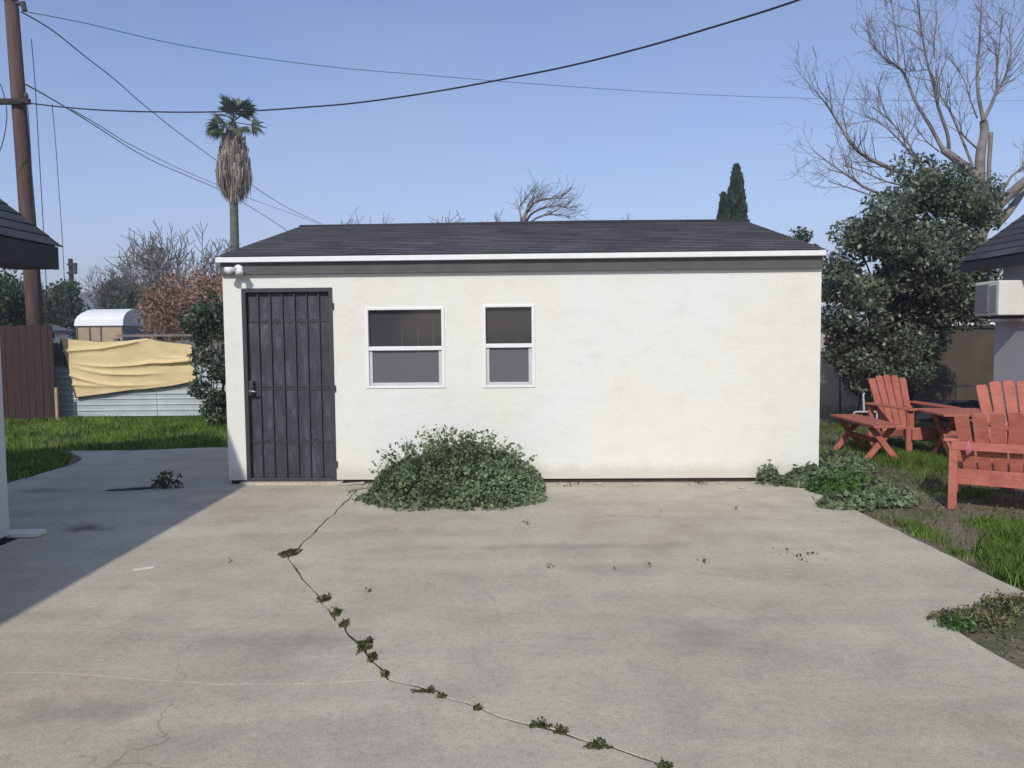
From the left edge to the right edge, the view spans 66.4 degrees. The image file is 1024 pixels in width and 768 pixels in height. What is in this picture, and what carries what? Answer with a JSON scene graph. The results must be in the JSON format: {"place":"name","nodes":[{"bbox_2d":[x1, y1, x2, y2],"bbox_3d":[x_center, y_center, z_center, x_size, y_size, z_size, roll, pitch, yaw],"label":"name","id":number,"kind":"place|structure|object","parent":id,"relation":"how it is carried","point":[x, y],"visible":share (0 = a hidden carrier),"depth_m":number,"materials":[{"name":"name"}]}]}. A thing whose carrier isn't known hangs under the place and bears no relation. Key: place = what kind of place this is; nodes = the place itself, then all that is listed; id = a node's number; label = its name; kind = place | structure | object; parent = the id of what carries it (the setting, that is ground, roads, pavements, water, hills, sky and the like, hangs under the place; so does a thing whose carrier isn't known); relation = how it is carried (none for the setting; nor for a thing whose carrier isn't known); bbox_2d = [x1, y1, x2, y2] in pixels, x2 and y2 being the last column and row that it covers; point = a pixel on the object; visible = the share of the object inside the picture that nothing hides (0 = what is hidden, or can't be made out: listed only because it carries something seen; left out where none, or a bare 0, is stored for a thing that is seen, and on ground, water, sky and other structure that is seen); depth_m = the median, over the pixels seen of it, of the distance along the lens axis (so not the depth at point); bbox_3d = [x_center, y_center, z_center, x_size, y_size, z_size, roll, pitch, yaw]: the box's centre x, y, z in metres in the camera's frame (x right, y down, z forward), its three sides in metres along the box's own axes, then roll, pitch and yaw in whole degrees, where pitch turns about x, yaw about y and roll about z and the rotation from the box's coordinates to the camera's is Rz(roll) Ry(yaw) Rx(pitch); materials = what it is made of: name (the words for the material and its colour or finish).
{"place":"outdoors","nodes":[
{"label":"outdoors","id":0,"kind":"place"},
{"bbox_2d":[49,324,74,342],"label":"house","id":1,"kind":"structure","parent":0,"point":[57,330],"depth_m":37.41,"materials":[{"name":"paint"}]},
{"bbox_2d":[4,412,227,480],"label":"grass","id":2,"kind":"structure","parent":0,"point":[51,428],"depth_m":12.57,"materials":[{"name":"green plant"}]},
{"bbox_2d":[71,109,317,223],"bbox_3d":[-12.722,-8.670,36.689,3.190,2.321,37.552,-1,4,-3],"label":"overhead cable","id":3,"kind":"object","parent":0,"point":[162,160],"visible":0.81,"depth_m":28.86,"materials":[{"name":"black rubber"}]},
{"bbox_2d":[48,292,969,340],"bbox_3d":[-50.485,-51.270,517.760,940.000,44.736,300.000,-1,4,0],"label":"hills","id":4,"kind":"structure","parent":0,"point":[83,297],"depth_m":452.02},
{"bbox_2d":[0,447,1023,767],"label":"driveway","id":5,"kind":"structure","parent":0,"point":[744,645],"depth_m":4.22,"materials":[{"name":"concrete"}]},
{"bbox_2d":[6,529,46,537],"bbox_3d":[-3.982,1.214,6.366,0.312,0.035,0.140,-1,4,-2],"label":"plank","id":6,"kind":"object","parent":5,"relation":"on","point":[15,533],"visible":0.69,"depth_m":6.32,"materials":[{"name":"white wood"}]},
{"bbox_2d":[105,486,156,490],"bbox_3d":[-4.024,1.104,8.289,0.513,0.012,0.162,-2,4,-16],"label":"dirt patch","id":7,"kind":"object","parent":5,"relation":"on","point":[139,488],"visible":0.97,"depth_m":8.26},
{"bbox_2d":[134,566,153,570],"bbox_3d":[-2.552,1.278,5.425,0.126,0.004,0.035,-3,4,-30],"label":"paper scrap","id":8,"kind":"object","parent":5,"relation":"on","point":[144,568],"visible":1,"depth_m":5.42,"materials":[{"name":"white paper"}]},
{"bbox_2d":[150,470,183,488],"bbox_3d":[-3.686,1.010,8.348,0.366,0.214,0.217,-1,4,0],"label":"weed","id":9,"kind":"object","parent":5,"relation":"on","point":[160,483],"visible":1,"depth_m":8.32,"materials":[{"name":"green plant"}]},
{"bbox_2d":[278,548,302,557],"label":"weed","id":10,"kind":"object","parent":5,"relation":"on","point":[288,552],"visible":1,"depth_m":5.75,"materials":[{"name":"green plant"}]},
{"bbox_2d":[317,593,331,601],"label":"weed","id":11,"kind":"object","parent":5,"relation":"on","point":[324,597],"visible":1,"depth_m":4.76,"materials":[{"name":"green plant"}]},
{"bbox_2d":[330,607,343,617],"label":"weed","id":12,"kind":"object","parent":5,"relation":"on","point":[336,612],"visible":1,"depth_m":4.51,"materials":[{"name":"green plant"}]},
{"bbox_2d":[338,618,349,627],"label":"weed","id":13,"kind":"object","parent":5,"relation":"on","point":[344,623],"visible":1,"depth_m":4.34,"materials":[{"name":"green plant"}]},
{"bbox_2d":[337,482,363,485],"bbox_3d":[-1.730,1.070,8.404,0.285,0.024,0.030,-1,4,-13],"label":"stick","id":14,"kind":"object","parent":5,"relation":"on","point":[340,484],"visible":1,"depth_m":8.39,"materials":[{"name":"beige wood"}]},
{"bbox_2d":[345,485,369,490],"bbox_3d":[-1.603,1.085,8.148,0.280,0.024,0.030,-3,5,-39],"label":"stick","id":15,"kind":"object","parent":5,"relation":"on","point":[357,488],"visible":0.93,"depth_m":8.14,"materials":[{"name":"beige wood"}]},
{"bbox_2d":[356,636,373,654],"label":"weed","id":16,"kind":"object","parent":5,"relation":"on","point":[365,645],"visible":1,"depth_m":4.04,"materials":[{"name":"green plant"}]},
{"bbox_2d":[367,650,377,662],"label":"weed","id":17,"kind":"object","parent":5,"relation":"on","point":[373,655],"visible":1,"depth_m":3.89,"materials":[{"name":"green plant"}]},
{"bbox_2d":[380,667,389,677],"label":"weed","id":18,"kind":"object","parent":5,"relation":"on","point":[385,673],"visible":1,"depth_m":3.69,"materials":[{"name":"green plant"}]},
{"bbox_2d":[410,685,438,693],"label":"weed","id":19,"kind":"object","parent":5,"relation":"on","point":[429,689],"visible":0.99,"depth_m":3.52,"materials":[{"name":"green plant"}]},
{"bbox_2d":[437,692,446,697],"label":"weed","id":20,"kind":"object","parent":5,"relation":"on","point":[442,695],"visible":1,"depth_m":3.46,"materials":[{"name":"green plant"}]},
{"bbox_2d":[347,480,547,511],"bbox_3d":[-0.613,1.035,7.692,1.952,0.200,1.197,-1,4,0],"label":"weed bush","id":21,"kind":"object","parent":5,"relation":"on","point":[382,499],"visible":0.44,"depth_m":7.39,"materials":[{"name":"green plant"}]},
{"bbox_2d":[368,424,545,510],"bbox_3d":[-0.543,0.771,7.727,1.806,0.727,1.334,-1,4,0],"label":"weed bush","id":22,"kind":"object","parent":5,"relation":"on","point":[462,460],"visible":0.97,"depth_m":7.56,"materials":[{"name":"green plant"}]},
{"bbox_2d":[473,703,482,710],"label":"weed","id":23,"kind":"object","parent":5,"relation":"on","point":[476,707],"visible":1,"depth_m":3.35,"materials":[{"name":"green plant"}]},
{"bbox_2d":[288,484,668,767],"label":"joint dirt","id":24,"kind":"structure","parent":5,"relation":"on","point":[351,637],"depth_m":3.81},
{"bbox_2d":[529,716,552,728],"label":"weed","id":25,"kind":"object","parent":5,"relation":"on","point":[539,724],"visible":1,"depth_m":3.19,"materials":[{"name":"green plant"}]},
{"bbox_2d":[552,723,570,734],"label":"weed","id":26,"kind":"object","parent":5,"relation":"on","point":[560,730],"visible":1,"depth_m":3.14,"materials":[{"name":"green plant"}]},
{"bbox_2d":[583,737,612,749],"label":"weed","id":27,"kind":"object","parent":5,"relation":"on","point":[597,744],"visible":1,"depth_m":3.03,"materials":[{"name":"green plant"}]},
{"bbox_2d":[655,757,673,767],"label":"weed","id":28,"kind":"object","parent":5,"relation":"on","point":[663,764],"visible":1,"depth_m":2.88,"materials":[{"name":"green plant"}]},
{"bbox_2d":[754,459,780,483],"bbox_3d":[2.706,0.930,8.236,0.311,0.282,0.171,-1,4,0],"label":"weed","id":29,"kind":"object","parent":5,"relation":"on","point":[763,471],"visible":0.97,"depth_m":8.23,"materials":[{"name":"green plant"}]},
{"bbox_2d":[769,476,787,486],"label":"weed","id":30,"kind":"object","parent":5,"relation":"on","point":[776,481],"visible":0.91,"depth_m":8.14,"materials":[{"name":"green plant"}]},
{"bbox_2d":[812,490,873,511],"bbox_3d":[3.029,1.059,7.153,0.552,0.188,0.405,-1,4,0],"label":"weed patch","id":31,"kind":"object","parent":5,"relation":"on","point":[846,500],"visible":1,"depth_m":7.08,"materials":[{"name":"green plant"}]},
{"bbox_2d":[933,610,978,632],"bbox_3d":[2.402,1.281,4.241,0.254,0.114,0.202,-1,4,0],"label":"weed","id":32,"kind":"object","parent":5,"relation":"on","point":[960,621],"visible":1,"depth_m":4.21,"materials":[{"name":"green plant"}]},
{"bbox_2d":[0,0,1023,305],"label":"sky","id":33,"kind":"structure","parent":0,"point":[651,155],"materials":[{"name":"blue"}]},
{"bbox_2d":[3,341,1023,668],"bbox_3d":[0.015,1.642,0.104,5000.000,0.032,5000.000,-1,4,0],"label":"ground","id":34,"kind":"structure","parent":0,"point":[991,643],"depth_m":7.00,"materials":[{"name":"soil"}]},
{"bbox_2d":[0,0,44,324],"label":"utility pole","id":35,"kind":"object","parent":34,"relation":"on","point":[24,175],"visible":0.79,"depth_m":16.59,"materials":[{"name":"brown wood"}]},
{"bbox_2d":[0,84,6,150],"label":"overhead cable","id":36,"kind":"object","parent":35,"relation":"attached to","point":[6,117],"visible":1,"depth_m":16.07,"materials":[{"name":"black rubber"}]},
{"bbox_2d":[27,105,38,323],"bbox_3d":[-10.207,-3.486,16.707,0.035,4.836,0.015,-1,4,0],"label":"guy wire","id":37,"kind":"object","parent":35,"relation":"attached to","point":[33,206],"visible":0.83,"depth_m":16.66,"materials":[{"name":"grey metal"}]},
{"bbox_2d":[25,84,286,230],"bbox_3d":[-13.216,-8.413,32.911,2.969,1.989,33.111,-1,4,-4],"label":"overhead cable","id":38,"kind":"object","parent":35,"relation":"attached to","point":[127,146],"visible":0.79,"depth_m":27.56,"materials":[{"name":"black rubber"}]},
{"bbox_2d":[21,11,323,224],"bbox_3d":[-13.011,-10.177,35.344,3.826,2.318,38.040,-1,4,-2],"label":"overhead cable","id":39,"kind":"object","parent":35,"relation":"attached to","point":[134,96],"visible":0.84,"depth_m":27.79,"materials":[{"name":"black rubber"}]},
{"bbox_2d":[19,0,799,112],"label":"overhead cable","id":40,"kind":"object","parent":35,"relation":"attached to","point":[724,23],"visible":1,"depth_m":12.11,"materials":[{"name":"black rubber"}]},
{"bbox_2d":[31,39,48,324],"bbox_3d":[-9.627,-3.921,15.978,0.088,6.091,0.015,-1,4,0],"label":"guy wire","id":41,"kind":"object","parent":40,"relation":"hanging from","point":[40,170],"visible":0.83,"depth_m":15.93,"materials":[{"name":"grey metal"}]},
{"bbox_2d":[52,107,66,333],"bbox_3d":[-9.486,-3.439,16.410,0.106,4.780,0.013,-1,4,0],"label":"guy wire","id":42,"kind":"object","parent":40,"relation":"hanging from","point":[61,221],"visible":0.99,"depth_m":16.41,"materials":[{"name":"grey metal"}]},
{"bbox_2d":[26,11,912,100],"bbox_3d":[6.991,-11.122,29.510,43.381,4.528,3.915,-3,4,-32],"label":"overhead cable","id":43,"kind":"object","parent":35,"relation":"attached to","point":[418,74],"visible":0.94,"depth_m":24.78,"materials":[{"name":"black rubber"}]},
{"bbox_2d":[0,268,53,325],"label":"tree","id":44,"kind":"object","parent":34,"relation":"on","point":[16,305],"visible":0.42,"depth_m":24.16,"materials":[{"name":"green plant"}]},
{"bbox_2d":[0,324,58,419],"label":"fence","id":45,"kind":"object","parent":34,"relation":"on","point":[29,390],"visible":0.88,"depth_m":15.36,"materials":[{"name":"brown wood"}]},
{"bbox_2d":[0,199,62,545],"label":"house","id":46,"kind":"structure","parent":34,"relation":"on","point":[26,244],"depth_m":6.18,"materials":[{"name":"paint"}]},
{"bbox_2d":[1,269,61,341],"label":"bare tree","id":47,"kind":"object","parent":34,"relation":"on","point":[50,297],"visible":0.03,"depth_m":27.18,"materials":[{"name":"plant"}]},
{"bbox_2d":[41,278,90,339],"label":"tree","id":48,"kind":"object","parent":34,"relation":"on","point":[75,305],"visible":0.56,"depth_m":44.68,"materials":[{"name":"green plant"}]},
{"bbox_2d":[67,259,77,339],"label":"utility pole","id":49,"kind":"object","parent":34,"relation":"on","point":[72,266],"visible":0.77,"depth_m":54.42,"materials":[{"name":"brown wood"}]},
{"bbox_2d":[74,309,151,341],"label":"canopy shed","id":50,"kind":"structure","parent":34,"relation":"on","point":[104,325],"depth_m":39.91,"materials":[{"name":"white metal"}]},
{"bbox_2d":[79,261,156,308],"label":"bare tree","id":51,"kind":"object","parent":34,"relation":"on","point":[100,290],"visible":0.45,"depth_m":57.80,"materials":[{"name":"grey plant"}]},
{"bbox_2d":[82,256,175,306],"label":"bare tree","id":52,"kind":"object","parent":34,"relation":"on","point":[91,276],"visible":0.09,"depth_m":61.15,"materials":[{"name":"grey plant"}]},
{"bbox_2d":[89,275,171,330],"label":"tree","id":53,"kind":"object","parent":34,"relation":"on","point":[128,301],"visible":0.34,"depth_m":57.27,"materials":[{"name":"green plant"}]},
{"bbox_2d":[53,334,225,416],"bbox_3d":[-5.832,-0.188,15.903,7.262,1.665,0.208,-1,4,0],"label":"fence","id":54,"kind":"object","parent":34,"relation":"on","point":[174,401],"visible":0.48,"depth_m":15.84,"materials":[{"name":"grey metal"}]},
{"bbox_2d":[60,338,195,397],"bbox_3d":[-7.703,-0.325,15.704,2.706,1.205,0.127,-1,4,0],"label":"tarp","id":55,"kind":"object","parent":54,"relation":"hanging from","point":[94,368],"visible":0.98,"depth_m":15.73,"materials":[{"name":"beige fabric"}]},
{"bbox_2d":[110,220,240,337],"bbox_3d":[-11.439,-2.777,26.873,4.484,5.845,4.253,-1,4,0],"label":"bare tree","id":56,"kind":"object","parent":34,"relation":"on","point":[151,264],"visible":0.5,"depth_m":26.68,"materials":[{"name":"grey plant"}]},
{"bbox_2d":[133,266,222,341],"bbox_3d":[-8.517,-1.305,20.854,2.864,3.581,3.821,-2,4,-23],"label":"russet tree","id":57,"kind":"object","parent":34,"relation":"on","point":[163,318],"visible":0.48,"depth_m":20.38,"materials":[{"name":"brown plant"}]},
{"bbox_2d":[179,290,226,427],"bbox_3d":[-5.236,-0.386,13.760,1.247,2.536,1.047,-1,4,0],"label":"shrub","id":58,"kind":"object","parent":34,"relation":"on","point":[197,330],"visible":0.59,"depth_m":13.60,"materials":[{"name":"green plant"}]},
{"bbox_2d":[204,92,266,249],"bbox_3d":[-12.063,-6.566,34.672,2.753,12.338,2.693,-2,4,-19],"label":"palm tree","id":59,"kind":"object","parent":34,"relation":"on","point":[233,177],"visible":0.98,"depth_m":34.09,"materials":[{"name":"plant"}]},
{"bbox_2d":[340,210,392,223],"bbox_3d":[-6.868,-4.112,34.281,4.538,7.420,4.563,2,5,39],"label":"bare tree","id":60,"kind":"object","parent":34,"relation":"on","point":[350,220],"visible":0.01,"depth_m":33.92,"materials":[{"name":"grey plant"}]},
{"bbox_2d":[428,210,464,222],"bbox_3d":[-2.459,-4.205,35.597,4.825,7.370,7.097,-1,4,0],"label":"bare tree","id":61,"kind":"object","parent":34,"relation":"on","point":[448,218],"depth_m":33.95,"materials":[{"name":"grey plant"}]},
{"bbox_2d":[215,219,825,485],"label":"garage","id":62,"kind":"structure","parent":34,"relation":"on","point":[687,350],"depth_m":8.36,"materials":[{"name":"paint"}]},
{"bbox_2d":[241,287,337,481],"bbox_3d":[-2.387,0.014,8.432,0.996,2.086,0.135,0,4,1],"label":"door","id":63,"kind":"structure","parent":62,"relation":"in","point":[290,387],"depth_m":8.47,"materials":[{"name":"black metal"}]},
{"bbox_2d":[365,307,444,388],"bbox_3d":[-1.136,-0.404,8.649,0.930,1.045,0.582,0,4,1],"label":"window","id":64,"kind":"structure","parent":62,"relation":"in","point":[405,346],"depth_m":8.40,"materials":[{"name":"white plastic"}]},
{"bbox_2d":[482,304,534,387],"bbox_3d":[-0.028,-0.421,8.621,0.637,1.064,0.582,0,4,1],"label":"window","id":65,"kind":"structure","parent":62,"relation":"in","point":[508,331],"depth_m":8.37,"materials":[{"name":"white plastic"}]},
{"bbox_2d":[507,169,589,220],"bbox_3d":[1.240,-4.211,25.819,2.852,5.494,1.929,-1,4,0],"label":"bare tree","id":66,"kind":"object","parent":34,"relation":"on","point":[530,206],"visible":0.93,"depth_m":25.63,"materials":[{"name":"grey plant"}]},
{"bbox_2d":[716,191,729,218],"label":"cypress","id":67,"kind":"object","parent":34,"relation":"on","point":[723,209],"visible":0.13,"depth_m":40.35,"materials":[{"name":"green plant"}]},
{"bbox_2d":[726,163,749,221],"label":"cypress","id":68,"kind":"object","parent":34,"relation":"on","point":[737,202],"visible":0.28,"depth_m":41.15,"materials":[{"name":"green plant"}]},
{"bbox_2d":[779,460,833,487],"bbox_3d":[3.164,0.948,8.138,0.735,0.290,0.440,-1,4,0],"label":"weed patch","id":69,"kind":"object","parent":34,"relation":"on","point":[800,476],"visible":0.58,"depth_m":8.11,"materials":[{"name":"green plant"}]},
{"bbox_2d":[788,226,827,261],"bbox_3d":[10.885,-3.146,29.824,1.774,5.706,2.102,-1,4,0],"label":"tree","id":70,"kind":"object","parent":34,"relation":"on","point":[805,236],"visible":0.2,"depth_m":29.28,"materials":[{"name":"green plant"}]},
{"bbox_2d":[804,468,876,499],"bbox_3d":[3.375,0.971,7.863,0.843,0.273,0.916,-1,4,0],"label":"weed patch","id":71,"kind":"object","parent":34,"relation":"on","point":[838,481],"visible":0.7,"depth_m":7.74,"materials":[{"name":"green plant"}]},
{"bbox_2d":[819,447,879,473],"bbox_3d":[3.869,0.892,9.279,0.825,0.244,1.159,-1,4,0],"label":"weed patch","id":72,"kind":"object","parent":34,"relation":"on","point":[845,459],"visible":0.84,"depth_m":9.04,"materials":[{"name":"green plant"}]},
{"bbox_2d":[820,312,881,423],"bbox_3d":[5.892,-0.232,13.636,1.472,2.030,1.018,-2,4,-21],"label":"shrub","id":73,"kind":"object","parent":34,"relation":"on","point":[831,357],"visible":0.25,"depth_m":13.43,"materials":[{"name":"green plant"}]},
{"bbox_2d":[853,393,877,431],"bbox_3d":[5.535,0.466,12.258,0.390,0.669,0.032,-1,4,0],"label":"pipe","id":74,"kind":"object","parent":34,"relation":"on","point":[863,400],"visible":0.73,"depth_m":12.24,"materials":[{"name":"plastic"}]},
{"bbox_2d":[830,414,905,458],"bbox_3d":[4.615,0.711,10.243,0.452,0.496,1.390,0,4,1],"label":"bench","id":75,"kind":"object","parent":34,"relation":"on","point":[873,424],"visible":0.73,"depth_m":10.00,"materials":[{"name":"red paint"}]},
{"bbox_2d":[852,474,921,507],"bbox_3d":[3.546,1.011,7.522,0.690,0.232,0.806,-1,4,0],"label":"weed patch","id":76,"kind":"object","parent":34,"relation":"on","point":[888,495],"visible":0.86,"depth_m":7.29,"materials":[{"name":"green plant"}]},
{"bbox_2d":[778,0,1023,324],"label":"bare tree","id":77,"kind":"object","parent":34,"relation":"on","point":[1016,190],"visible":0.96,"depth_m":17.14,"materials":[{"name":"grey plant"}]},
{"bbox_2d":[822,314,994,332],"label":"outbuilding","id":78,"kind":"structure","parent":34,"relation":"on","point":[960,324],"depth_m":22.03,"materials":[{"name":"white paint"}]},
{"bbox_2d":[865,375,960,452],"bbox_3d":[5.346,0.403,10.539,0.825,1.017,0.924,-1,4,-14],"label":"adirondack chair","id":79,"kind":"object","parent":34,"relation":"on","point":[892,410],"visible":0.66,"depth_m":10.78,"materials":[{"name":"red paint"}]},
{"bbox_2d":[821,149,1012,419],"bbox_3d":[6.674,-1.513,12.854,3.595,4.718,2.896,-1,4,0],"label":"leafy tree","id":80,"kind":"object","parent":34,"relation":"on","point":[922,257],"visible":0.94,"depth_m":12.42,"materials":[{"name":"green plant"}]},
{"bbox_2d":[819,408,1023,660],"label":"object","id":81,"kind":"structure","parent":34,"relation":"on","point":[882,472],"depth_m":8.16,"materials":[{"name":"green plant"}]},
{"bbox_2d":[829,435,1022,642],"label":"straw","id":82,"kind":"object","parent":34,"relation":"on","point":[958,523],"visible":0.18,"depth_m":7.00,"materials":[{"name":"plant"}]},
{"bbox_2d":[913,385,979,419],"bbox_3d":[7.726,0.342,14.440,1.929,0.598,0.768,-1,4,0],"label":"planter","id":83,"kind":"object","parent":34,"relation":"on","point":[918,415],"visible":0.31,"depth_m":14.07,"materials":[{"name":"paint"}]},
{"bbox_2d":[908,325,994,407],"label":"wall","id":84,"kind":"structure","parent":34,"relation":"on","point":[968,357],"depth_m":16.02,"materials":[{"name":"paint"}]},
{"bbox_2d":[915,408,992,455],"bbox_3d":[5.817,0.662,9.694,1.300,0.658,0.814,0,4,4],"label":"picnic table","id":85,"kind":"object","parent":34,"relation":"on","point":[937,414],"visible":0.41,"depth_m":9.71,"materials":[{"name":"red paint"}]},
{"bbox_2d":[884,468,1023,649],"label":"soil clods","id":86,"kind":"object","parent":34,"relation":"on","point":[968,543],"visible":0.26,"depth_m":7.18,"materials":[{"name":"brown soil"}]},
{"bbox_2d":[923,604,1020,631],"bbox_3d":[2.529,1.272,4.318,0.510,0.109,0.309,-1,4,0],"label":"weed","id":87,"kind":"object","parent":34,"relation":"on","point":[997,617],"visible":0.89,"depth_m":4.29,"materials":[{"name":"plant"}]},
{"bbox_2d":[943,412,1023,509],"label":"garden bench","id":88,"kind":"object","parent":34,"relation":"on","point":[984,468],"visible":0.98,"depth_m":6.99,"materials":[{"name":"red paint"}]},
{"bbox_2d":[964,441,971,455],"bbox_3d":[4.103,0.579,7.041,0.078,0.144,0.065,-1,4,0],"label":"cloth","id":89,"kind":"object","parent":88,"relation":"hanging from","point":[967,448],"visible":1,"depth_m":7.02,"materials":[{"name":"pink fabric"}]},
{"bbox_2d":[957,214,1023,420],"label":"house","id":90,"kind":"structure","parent":34,"relation":"on","point":[1004,248],"depth_m":9.16,"materials":[{"name":"grey paint"}]},
{"bbox_2d":[975,280,1023,318],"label":"air conditioner","id":91,"kind":"object","parent":90,"relation":"attached to","point":[1001,299],"visible":1,"depth_m":8.72,"materials":[{"name":"beige metal"}]},
{"bbox_2d":[967,588,1023,620],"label":"weed","id":92,"kind":"object","parent":34,"relation":"on","point":[1013,599],"visible":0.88,"depth_m":4.40,"materials":[{"name":"plant"}]},
{"bbox_2d":[969,380,1023,490],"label":"adirondack chair","id":93,"kind":"object","parent":34,"relation":"on","point":[1008,386],"visible":0.32,"depth_m":8.62,"materials":[{"name":"red paint"}]},
{"bbox_2d":[820,334,873,406],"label":"wall","id":94,"kind":"structure","parent":0,"point":[829,388],"depth_m":17.05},
{"bbox_2d":[819,422,1023,589],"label":"grass","id":95,"kind":"structure","parent":0,"point":[1006,554],"depth_m":6.42,"materials":[{"name":"green plant"}]}
]}

